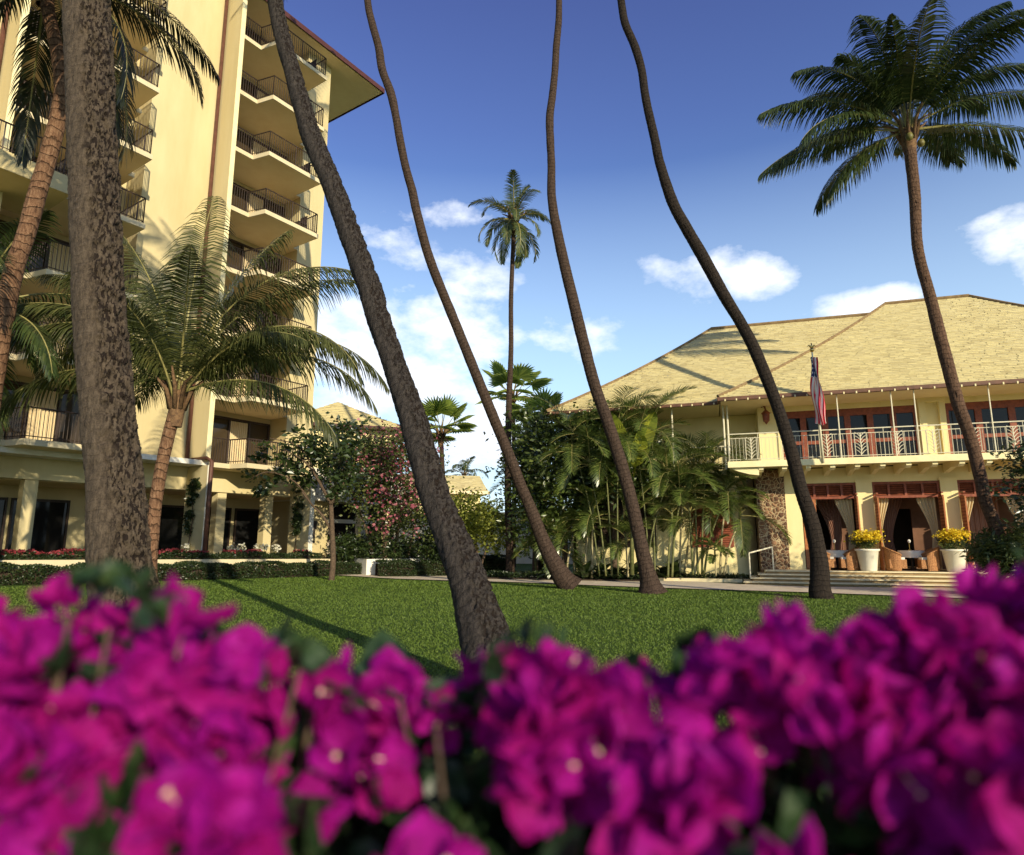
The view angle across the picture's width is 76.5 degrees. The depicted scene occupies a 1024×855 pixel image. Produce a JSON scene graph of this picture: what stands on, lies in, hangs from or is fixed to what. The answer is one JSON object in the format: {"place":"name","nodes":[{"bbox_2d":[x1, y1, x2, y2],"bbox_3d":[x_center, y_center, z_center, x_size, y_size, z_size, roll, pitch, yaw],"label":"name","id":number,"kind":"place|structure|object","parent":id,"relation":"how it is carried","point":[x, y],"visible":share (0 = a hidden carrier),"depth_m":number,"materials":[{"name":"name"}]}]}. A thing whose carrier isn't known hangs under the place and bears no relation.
{"place":"outdoors","nodes":[
{"label":"outdoors","id":0,"kind":"place"},
{"bbox_2d":[0,564,964,823],"bbox_3d":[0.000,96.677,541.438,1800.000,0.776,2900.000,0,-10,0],"label":"lawn","id":1,"kind":"structure","parent":0,"point":[128,808],"depth_m":14.70,"materials":[{"name":"green plant"}]},
{"bbox_2d":[0,209,148,439],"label":"coconut palm","id":2,"kind":"object","parent":1,"relation":"on","point":[46,358],"visible":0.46,"depth_m":15.72,"materials":[{"name":"green plant"}]},
{"bbox_2d":[0,0,220,410],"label":"coconut palm","id":3,"kind":"object","parent":1,"relation":"on","point":[11,280],"visible":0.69,"depth_m":16.38,"materials":[{"name":"brown plant"}]},
{"bbox_2d":[62,0,160,654],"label":"coconut palm","id":4,"kind":"object","parent":1,"relation":"on","point":[116,513],"visible":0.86,"depth_m":7.68,"materials":[{"name":"brown plant"}]},
{"bbox_2d":[0,559,329,568],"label":"raised planter","id":5,"kind":"object","parent":1,"relation":"on","point":[61,563],"visible":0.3,"depth_m":24.30,"materials":[{"name":"beige paint"}]},
{"bbox_2d":[0,548,322,559],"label":"flowering hedge","id":6,"kind":"object","parent":5,"relation":"in","point":[59,554],"visible":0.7,"depth_m":24.87,"materials":[{"name":"plant"}]},
{"bbox_2d":[0,559,361,584],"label":"clipped hedge","id":7,"kind":"object","parent":1,"relation":"on","point":[27,574],"visible":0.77,"depth_m":24.39,"materials":[{"name":"plant"}]},
{"bbox_2d":[0,196,389,577],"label":"coconut palm","id":8,"kind":"object","parent":1,"relation":"on","point":[160,353],"visible":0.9,"depth_m":16.18,"materials":[{"name":"green plant"}]},
{"bbox_2d":[0,0,401,558],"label":"hotel tower","id":9,"kind":"structure","parent":1,"relation":"on","point":[235,144],"depth_m":28.83,"materials":[{"name":"beige paint"}]},
{"bbox_2d":[0,497,7,549],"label":"shopfront window","id":10,"kind":"structure","parent":9,"relation":"in","point":[3,500],"depth_m":24.23,"materials":[{"name":"black glass"}]},
{"bbox_2d":[0,219,70,274],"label":"window","id":11,"kind":"structure","parent":9,"relation":"in","point":[59,247],"depth_m":24.92,"materials":[{"name":"brown metal"}]},
{"bbox_2d":[5,498,70,554],"bbox_3d":[-18.324,4.320,25.076,0.100,3.100,1.970,-7,-12,33],"label":"shopfront window","id":12,"kind":"structure","parent":9,"relation":"in","point":[51,517],"depth_m":25.41,"materials":[{"name":"black glass"}]},
{"bbox_2d":[0,379,80,443],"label":"window","id":13,"kind":"structure","parent":9,"relation":"in","point":[70,407],"depth_m":24.26,"materials":[{"name":"brown metal"}]},
{"bbox_2d":[9,303,72,354],"bbox_3d":[-17.768,-3.275,24.158,0.130,2.440,4.410,-7,-12,33],"label":"window","id":14,"kind":"structure","parent":9,"relation":"in","point":[33,317],"depth_m":24.60,"materials":[{"name":"glass"}]},
{"bbox_2d":[158,505,183,555],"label":"shopfront window","id":15,"kind":"structure","parent":9,"relation":"in","point":[170,535],"depth_m":29.41,"materials":[{"name":"black glass"}]},
{"bbox_2d":[182,477,201,554],"bbox_3d":[-13.037,3.941,26.319,0.965,3.881,0.538,-6,-12,32],"label":"climbing vine","id":16,"kind":"object","parent":9,"relation":"attached to","point":[195,484],"visible":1,"depth_m":26.44,"materials":[{"name":"green plant"}]},
{"bbox_2d":[207,507,231,555],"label":"shopfront window","id":17,"kind":"structure","parent":9,"relation":"in","point":[226,537],"depth_m":31.63,"materials":[{"name":"black glass"}]},
{"bbox_2d":[208,415,269,464],"bbox_3d":[-13.260,0.739,30.223,0.130,2.440,4.410,-7,-12,33],"label":"window","id":18,"kind":"structure","parent":9,"relation":"in","point":[223,427],"depth_m":30.64,"materials":[{"name":"brown metal"}]},
{"bbox_2d":[216,361,272,399],"bbox_3d":[-13.260,-2.117,30.726,0.130,2.440,4.410,-7,-12,33],"label":"window","id":19,"kind":"structure","parent":9,"relation":"in","point":[269,378],"depth_m":31.82,"materials":[{"name":"glass"}]},
{"bbox_2d":[232,508,258,555],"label":"shopfront window","id":20,"kind":"structure","parent":9,"relation":"in","point":[245,529],"depth_m":32.50,"materials":[{"name":"black glass"}]},
{"bbox_2d":[222,296,276,332],"bbox_3d":[-13.260,-4.973,31.230,0.130,2.440,4.410,-7,-12,33],"label":"window","id":21,"kind":"structure","parent":9,"relation":"in","point":[264,324],"depth_m":31.89,"materials":[{"name":"black glass"}]},
{"bbox_2d":[227,237,280,273],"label":"window","id":22,"kind":"structure","parent":9,"relation":"in","point":[235,243],"depth_m":31.91,"materials":[{"name":"black glass"}]},
{"bbox_2d":[241,77,270,99],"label":"window","id":23,"kind":"structure","parent":9,"relation":"in","point":[260,92],"depth_m":33.32,"materials":[{"name":"black glass"}]},
{"bbox_2d":[232,182,283,217],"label":"window","id":24,"kind":"structure","parent":9,"relation":"in","point":[252,199],"depth_m":32.53,"materials":[{"name":"black glass"}]},
{"bbox_2d":[236,129,287,160],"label":"window","id":25,"kind":"structure","parent":9,"relation":"in","point":[257,146],"depth_m":32.88,"materials":[{"name":"black glass"}]},
{"bbox_2d":[290,485,304,548],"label":"climbing vine","id":26,"kind":"object","parent":9,"relation":"attached to","point":[297,516],"visible":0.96,"depth_m":30.61,"materials":[{"name":"green plant"}]},
{"bbox_2d":[236,411,379,580],"bbox_3d":[-7.874,2.708,26.268,4.158,7.002,5.306,-9,-14,43],"label":"spreading tree","id":27,"kind":"object","parent":1,"relation":"on","point":[318,454],"visible":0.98,"depth_m":26.17,"materials":[{"name":"green plant"}]},
{"bbox_2d":[310,402,399,541],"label":"pavilion","id":28,"kind":"structure","parent":1,"relation":"on","point":[342,410],"depth_m":43.24,"materials":[{"name":"yellow paint"}]},
{"bbox_2d":[267,0,508,690],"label":"coconut palm","id":29,"kind":"object","parent":1,"relation":"on","point":[480,620],"visible":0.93,"depth_m":8.81,"materials":[{"name":"brown plant"}]},
{"bbox_2d":[342,558,440,574],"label":"planter wall","id":30,"kind":"structure","parent":1,"relation":"on","point":[368,566],"depth_m":29.98,"materials":[{"name":"white paint"}]},
{"bbox_2d":[323,527,374,564],"bbox_3d":[-7.832,5.920,31.358,2.834,2.307,3.044,0,-10,0],"label":"leafy shrub","id":31,"kind":"object","parent":30,"relation":"in","point":[345,547],"visible":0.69,"depth_m":30.90,"materials":[{"name":"green plant"}]},
{"bbox_2d":[304,410,464,558],"bbox_3d":[-6.395,3.015,31.347,8.052,7.415,6.619,0,-10,0],"label":"flowering tree","id":32,"kind":"object","parent":30,"relation":"in","point":[384,453],"visible":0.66,"depth_m":30.70,"materials":[{"name":"green plant"}]},
{"bbox_2d":[346,531,430,563],"bbox_3d":[-5.848,5.877,31.387,4.184,2.222,4.241,7,-12,-34],"label":"leafy shrub","id":33,"kind":"object","parent":30,"relation":"in","point":[402,544],"visible":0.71,"depth_m":30.71,"materials":[{"name":"green plant"}]},
{"bbox_2d":[391,530,440,563],"bbox_3d":[-3.883,6.013,31.352,3.593,2.546,3.533,-7,-12,36],"label":"leafy shrub","id":34,"kind":"object","parent":30,"relation":"in","point":[435,552],"visible":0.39,"depth_m":30.48,"materials":[{"name":"green plant"}]},
{"bbox_2d":[375,559,445,576],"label":"clipped hedge","id":35,"kind":"object","parent":1,"relation":"on","point":[390,568],"visible":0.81,"depth_m":29.52,"materials":[{"name":"plant"}]},
{"bbox_2d":[399,394,477,471],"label":"fan palm","id":36,"kind":"object","parent":1,"relation":"on","point":[444,406],"visible":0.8,"depth_m":38.26,"materials":[{"name":"green plant"}]},
{"bbox_2d":[394,475,489,512],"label":"house","id":37,"kind":"structure","parent":1,"relation":"on","point":[472,482],"depth_m":62.96,"materials":[{"name":"yellow paint"}]},
{"bbox_2d":[445,456,488,478],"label":"coconut palm","id":38,"kind":"object","parent":1,"relation":"on","point":[464,466],"visible":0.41,"depth_m":75.09,"materials":[{"name":"green plant"}]},
{"bbox_2d":[364,0,581,589],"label":"coconut palm","id":39,"kind":"object","parent":1,"relation":"on","point":[563,576],"visible":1,"depth_m":23.05,"materials":[{"name":"brown plant"}]},
{"bbox_2d":[420,485,525,563],"bbox_3d":[-2.058,4.620,30.123,4.986,3.751,4.108,-6,-11,29],"label":"sunlit shrub","id":40,"kind":"object","parent":1,"relation":"on","point":[480,525],"visible":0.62,"depth_m":29.38,"materials":[{"name":"green plant"}]},
{"bbox_2d":[479,554,505,571],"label":"clipped hedge","id":41,"kind":"object","parent":1,"relation":"on","point":[493,562],"visible":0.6,"depth_m":31.96,"materials":[{"name":"plant"}]},
{"bbox_2d":[0,545,1023,854],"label":"bougainvillea hedge","id":42,"kind":"object","parent":1,"relation":"on","point":[896,727],"visible":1,"depth_m":0.56,"materials":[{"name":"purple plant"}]},
{"bbox_2d":[475,360,553,566],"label":"fan palm","id":43,"kind":"object","parent":1,"relation":"on","point":[498,376],"visible":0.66,"depth_m":42.08,"materials":[{"name":"green plant"}]},
{"bbox_2d":[485,413,572,570],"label":"broadleaf tree","id":44,"kind":"object","parent":1,"relation":"on","point":[515,500],"visible":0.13,"depth_m":31.52,"materials":[{"name":"green plant"}]},
{"bbox_2d":[503,386,562,570],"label":"fan palm","id":45,"kind":"object","parent":1,"relation":"on","point":[532,402],"visible":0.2,"depth_m":36.19,"materials":[{"name":"green plant"}]},
{"bbox_2d":[546,0,667,593],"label":"coconut palm","id":46,"kind":"object","parent":1,"relation":"on","point":[650,582],"visible":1,"depth_m":21.60,"materials":[{"name":"brown plant"}]},
{"bbox_2d":[487,576,743,580],"bbox_3d":[4.095,6.329,27.082,11.100,0.140,2.200,-3,-10,17],"label":"planting bed","id":47,"kind":"object","parent":1,"relation":"on","point":[584,579],"visible":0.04,"depth_m":26.85,"materials":[{"name":"soil"}]},
{"bbox_2d":[468,169,550,576],"bbox_3d":[0.072,-2.646,30.421,4.005,18.877,3.799,-5,-11,27],"label":"coconut palm","id":48,"kind":"object","parent":47,"relation":"on","point":[511,229],"visible":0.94,"depth_m":31.20,"materials":[{"name":"green plant"}]},
{"bbox_2d":[511,500,601,577],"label":"cane palm","id":49,"kind":"object","parent":47,"relation":"on","point":[547,524],"visible":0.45,"depth_m":27.48,"materials":[{"name":"green plant"}]},
{"bbox_2d":[476,396,636,564],"bbox_3d":[1.952,2.648,28.670,7.102,7.848,7.235,0,-10,0],"label":"broadleaf tree","id":50,"kind":"object","parent":47,"relation":"on","point":[528,422],"visible":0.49,"depth_m":27.84,"materials":[{"name":"green plant"}]},
{"bbox_2d":[534,467,610,573],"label":"cane palm","id":51,"kind":"object","parent":47,"relation":"on","point":[567,532],"visible":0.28,"depth_m":27.39,"materials":[{"name":"green plant"}]},
{"bbox_2d":[572,560,599,578],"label":"broad leaved plant","id":52,"kind":"object","parent":47,"relation":"on","point":[584,571],"visible":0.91,"depth_m":26.26,"materials":[{"name":"green plant"}]},
{"bbox_2d":[554,483,629,577],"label":"cane palm","id":53,"kind":"object","parent":47,"relation":"on","point":[587,524],"visible":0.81,"depth_m":26.61,"materials":[{"name":"green plant"}]},
{"bbox_2d":[525,385,661,575],"bbox_3d":[3.464,2.092,26.553,5.966,7.778,4.463,0,-10,0],"label":"cane palm","id":54,"kind":"object","parent":47,"relation":"on","point":[604,450],"visible":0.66,"depth_m":26.20,"materials":[{"name":"green plant"}]},
{"bbox_2d":[486,569,755,579],"bbox_3d":[4.214,6.176,27.019,11.226,0.431,2.194,-3,-10,17],"label":"ground cover","id":55,"kind":"object","parent":47,"relation":"on","point":[500,573],"visible":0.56,"depth_m":26.54,"materials":[{"name":"green plant"}]},
{"bbox_2d":[597,517,662,576],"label":"cane palm","id":56,"kind":"object","parent":47,"relation":"on","point":[621,543],"visible":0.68,"depth_m":26.06,"materials":[{"name":"green plant"}]},
{"bbox_2d":[590,384,725,570],"bbox_3d":[5.692,2.130,26.700,5.261,7.734,4.707,0,-10,0],"label":"cane palm","id":57,"kind":"object","parent":47,"relation":"on","point":[658,455],"visible":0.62,"depth_m":26.02,"materials":[{"name":"green plant"}]},
{"bbox_2d":[628,461,723,576],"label":"cane palm","id":58,"kind":"object","parent":47,"relation":"on","point":[676,506],"visible":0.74,"depth_m":26.05,"materials":[{"name":"green plant"}]},
{"bbox_2d":[646,439,761,575],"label":"cane palm","id":59,"kind":"object","parent":47,"relation":"on","point":[702,456],"visible":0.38,"depth_m":26.65,"materials":[{"name":"green plant"}]},
{"bbox_2d":[651,430,764,574],"bbox_3d":[7.850,3.033,26.400,4.927,5.788,3.800,0,-10,0],"label":"cane palm","id":60,"kind":"object","parent":47,"relation":"on","point":[702,469],"visible":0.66,"depth_m":26.01,"materials":[{"name":"green plant"}]},
{"bbox_2d":[683,457,793,574],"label":"cane palm","id":61,"kind":"object","parent":47,"relation":"on","point":[746,497],"visible":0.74,"depth_m":25.67,"materials":[{"name":"green plant"}]},
{"bbox_2d":[659,578,742,582],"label":"kerb","id":62,"kind":"structure","parent":1,"relation":"on","point":[706,580],"depth_m":25.72,"materials":[{"name":"concrete"}]},
{"bbox_2d":[694,533,734,575],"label":"young palm","id":63,"kind":"object","parent":1,"relation":"on","point":[711,558],"visible":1,"depth_m":25.48,"materials":[{"name":"green plant"}]},
{"bbox_2d":[617,0,833,599],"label":"coconut palm","id":64,"kind":"object","parent":1,"relation":"on","point":[819,584],"visible":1,"depth_m":19.67,"materials":[{"name":"brown plant"}]},
{"bbox_2d":[544,294,1023,577],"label":"clubhouse","id":65,"kind":"structure","parent":1,"relation":"on","point":[890,428],"depth_m":26.14,"materials":[{"name":"paint"}]},
{"bbox_2d":[591,496,656,546],"bbox_3d":[4.835,4.111,28.354,2.800,2.150,0.097,-3,-10,17],"label":"window","id":66,"kind":"structure","parent":65,"relation":"in","point":[620,507],"depth_m":28.41,"materials":[{"name":"brown glass"}]},
{"bbox_2d":[689,495,733,546],"bbox_3d":[8.369,3.921,27.274,1.700,2.150,0.097,-3,-10,17],"label":"window","id":67,"kind":"structure","parent":65,"relation":"in","point":[717,531],"depth_m":27.19,"materials":[{"name":"red wood"}]},
{"bbox_2d":[783,411,805,459],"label":"window","id":68,"kind":"structure","parent":65,"relation":"in","point":[795,418],"depth_m":26.42,"materials":[{"name":"red wood"}]},
{"bbox_2d":[802,410,827,458],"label":"window","id":69,"kind":"structure","parent":65,"relation":"in","point":[808,416],"depth_m":26.21,"materials":[{"name":"red wood"}]},
{"bbox_2d":[807,343,824,462],"bbox_3d":[11.356,-0.917,24.086,0.290,4.382,1.029,-7,-12,36],"label":"flagpole","id":70,"kind":"object","parent":65,"relation":"attached to","point":[811,350],"visible":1,"depth_m":24.08,"materials":[{"name":"white metal"}]},
{"bbox_2d":[810,357,825,424],"bbox_3d":[11.310,-1.334,24.091,0.397,2.478,0.821,-8,-13,39],"label":"flag","id":71,"kind":"object","parent":70,"relation":"hanging from","point":[818,400],"visible":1,"depth_m":24.03,"materials":[{"name":"fabric"}]},
{"bbox_2d":[816,499,843,563],"bbox_3d":[13.097,4.300,26.834,0.950,2.850,0.069,-3,-10,17],"label":"drape","id":72,"kind":"object","parent":65,"relation":"hanging from","point":[829,511],"visible":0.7,"depth_m":26.86,"materials":[{"name":"fabric"}]},
{"bbox_2d":[825,409,850,457],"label":"window","id":73,"kind":"structure","parent":65,"relation":"in","point":[831,417],"depth_m":25.96,"materials":[{"name":"red wood"}]},
{"bbox_2d":[834,499,855,549],"bbox_3d":[13.109,4.146,25.528,0.650,2.700,0.061,-3,-10,17],"label":"curtain","id":74,"kind":"object","parent":65,"relation":"hanging from","point":[845,507],"visible":0.57,"depth_m":25.61,"materials":[{"name":"fabric"}]},
{"bbox_2d":[846,407,873,456],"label":"window","id":75,"kind":"structure","parent":65,"relation":"in","point":[856,417],"depth_m":25.74,"materials":[{"name":"red wood"}]},
{"bbox_2d":[873,493,885,569],"bbox_3d":[13.946,3.934,24.674,0.074,2.880,0.520,-3,-10,17],"label":"door","id":76,"kind":"structure","parent":65,"relation":"in","point":[876,500],"depth_m":24.57,"materials":[{"name":"brown wood"}]},
{"bbox_2d":[873,498,888,568],"bbox_3d":[14.403,4.076,25.133,0.540,2.700,0.061,-3,-10,17],"label":"curtain","id":77,"kind":"object","parent":65,"relation":"hanging from","point":[883,503],"visible":0.26,"depth_m":25.27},
{"bbox_2d":[869,406,895,456],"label":"window","id":78,"kind":"structure","parent":65,"relation":"in","point":[879,416],"depth_m":25.50,"materials":[{"name":"red wood"}]},
{"bbox_2d":[882,498,901,550],"bbox_3d":[15.346,4.179,26.146,0.900,2.850,0.069,-3,-10,17],"label":"drape","id":79,"kind":"object","parent":65,"relation":"hanging from","point":[893,507],"visible":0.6,"depth_m":26.24,"materials":[{"name":"fabric"}]},
{"bbox_2d":[893,405,918,455],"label":"window","id":80,"kind":"structure","parent":65,"relation":"in","point":[903,415],"depth_m":25.27,"materials":[{"name":"red wood"}]},
{"bbox_2d":[916,497,942,568],"bbox_3d":[15.840,3.999,24.693,0.650,2.700,0.061,-3,-10,17],"label":"curtain","id":81,"kind":"object","parent":65,"relation":"hanging from","point":[927,506],"visible":0.73,"depth_m":24.77,"materials":[{"name":"fabric"}]},
{"bbox_2d":[938,491,947,569],"bbox_3d":[16.009,3.823,24.044,0.074,2.880,0.520,-3,-10,17],"label":"door","id":82,"kind":"structure","parent":65,"relation":"in","point":[941,501],"depth_m":24.08,"materials":[{"name":"brown wood"}]},
{"bbox_2d":[945,402,982,453],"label":"window","id":83,"kind":"structure","parent":65,"relation":"in","point":[972,408],"depth_m":24.69,"materials":[{"name":"red wood"}]},
{"bbox_2d":[959,491,973,566],"bbox_3d":[16.677,3.787,23.839,0.074,2.880,0.520,-3,-10,17],"label":"door","id":84,"kind":"structure","parent":65,"relation":"in","point":[963,503],"depth_m":23.83,"materials":[{"name":"brown wood"}]},
{"bbox_2d":[969,496,999,568],"bbox_3d":[18.164,4.027,25.285,1.480,2.850,0.069,-3,-10,17],"label":"drape","id":85,"kind":"object","parent":65,"relation":"hanging from","point":[977,522],"visible":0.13,"depth_m":25.35,"materials":[{"name":"fabric"}]},
{"bbox_2d":[977,400,1015,452],"bbox_3d":[18.171,0.065,24.381,1.077,2.160,0.130,-3,-10,17],"label":"window","id":86,"kind":"structure","parent":65,"relation":"in","point":[1001,409],"depth_m":24.39,"materials":[{"name":"red wood"}]},
{"bbox_2d":[1010,399,1023,446],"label":"window","id":87,"kind":"structure","parent":65,"relation":"in","point":[1017,406],"depth_m":24.21,"materials":[{"name":"red wood"}]},
{"bbox_2d":[745,571,953,587],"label":"step risers","id":88,"kind":"object","parent":1,"relation":"on","point":[866,577],"visible":0.37,"depth_m":23.41,"materials":[{"name":"brown stone"}]},
{"bbox_2d":[743,570,954,585],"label":"steps","id":89,"kind":"structure","parent":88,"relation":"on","point":[752,577],"depth_m":23.35,"materials":[{"name":"stone"}]},
{"bbox_2d":[757,0,1023,573],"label":"coconut palm","id":90,"kind":"object","parent":1,"relation":"on","point":[885,96],"visible":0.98,"depth_m":21.39,"materials":[{"name":"green plant"}]},
{"bbox_2d":[958,526,1018,584],"bbox_3d":[14.141,4.022,19.028,1.739,2.288,2.067,-3,-10,16],"label":"leafy shrub","id":91,"kind":"object","parent":1,"relation":"on","point":[984,535],"visible":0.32,"depth_m":19.07,"materials":[{"name":"green plant"}]},
{"bbox_2d":[965,531,1023,577],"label":"leafy shrub","id":92,"kind":"object","parent":1,"relation":"on","point":[1000,540],"visible":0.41,"depth_m":18.49,"materials":[{"name":"green plant"}]},
{"bbox_2d":[983,513,1023,577],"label":"leafy shrub","id":93,"kind":"object","parent":1,"relation":"on","point":[1019,530],"visible":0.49,"depth_m":18.31,"materials":[{"name":"green plant"}]},
{"bbox_2d":[985,437,1023,525],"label":"overhanging tree","id":94,"kind":"object","parent":1,"relation":"on","point":[1018,456],"visible":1,"depth_m":17.51,"materials":[{"name":"green plant"}]},
{"bbox_2d":[394,512,572,563],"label":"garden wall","id":95,"kind":"structure","parent":0,"point":[525,560],"depth_m":48.09,"materials":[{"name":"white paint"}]},
{"bbox_2d":[346,574,960,597],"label":"path","id":96,"kind":"structure","parent":0,"point":[928,592],"depth_m":22.75,"materials":[{"name":"concrete"}]},
{"bbox_2d":[488,423,581,570],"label":"broadleaf tree","id":97,"kind":"object","parent":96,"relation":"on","point":[532,465],"visible":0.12,"depth_m":30.43,"materials":[{"name":"green plant"}]},
{"bbox_2d":[550,402,696,578],"bbox_3d":[4.584,2.596,27.373,5.547,7.503,4.778,-6,-12,31],"label":"broadleaf tree","id":98,"kind":"object","parent":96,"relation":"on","point":[637,486],"visible":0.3,"depth_m":27.08,"materials":[{"name":"green plant"}]},
{"bbox_2d":[611,412,657,574],"bbox_3d":[4.820,2.585,25.929,2.112,6.469,0.612,0,-10,0],"label":"broad leaved plant","id":99,"kind":"object","parent":96,"relation":"on","point":[647,437],"visible":0.52,"depth_m":26.21,"materials":[{"name":"green plant"}]},
{"bbox_2d":[283,0,1023,511],"label":"sky","id":100,"kind":"structure","parent":0,"point":[470,79],"materials":[{"name":"blue"}]},
{"bbox_2d":[764,569,987,575],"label":"terrace","id":101,"kind":"structure","parent":0,"point":[860,570],"depth_m":24.51,"materials":[{"name":"stone"}]},
{"bbox_2d":[839,547,858,569],"bbox_3d":[12.777,4.940,24.589,0.694,0.869,0.768,-3,-10,17],"label":"rattan chair","id":102,"kind":"object","parent":101,"relation":"on","point":[849,560],"visible":0.96,"depth_m":24.30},
{"bbox_2d":[843,528,889,570],"bbox_3d":[13.187,4.533,24.203,1.280,1.578,1.305,8,-13,-38],"label":"flower pot","id":103,"kind":"object","parent":101,"relation":"on","point":[868,557],"visible":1,"depth_m":23.94,"materials":[{"name":"ceramic"}]},
{"bbox_2d":[882,547,906,570],"bbox_3d":[14.194,4.864,24.156,0.693,0.870,0.769,-3,-10,17],"label":"rattan chair","id":104,"kind":"object","parent":101,"relation":"on","point":[895,561],"visible":1,"depth_m":23.88,"materials":[{"name":"wicker"}]},
{"bbox_2d":[917,547,939,570],"bbox_3d":[15.307,4.804,23.816,0.694,0.869,0.768,-3,-10,17],"label":"rattan chair","id":105,"kind":"object","parent":101,"relation":"on","point":[929,560],"visible":1,"depth_m":23.54,"materials":[{"name":"wicker"}]},
{"bbox_2d":[932,527,973,571],"bbox_3d":[15.907,4.375,23.327,1.308,1.585,1.204,9,-13,-41],"label":"flower pot","id":106,"kind":"object","parent":101,"relation":"on","point":[949,543],"visible":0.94,"depth_m":23.14,"materials":[{"name":"ceramic"}]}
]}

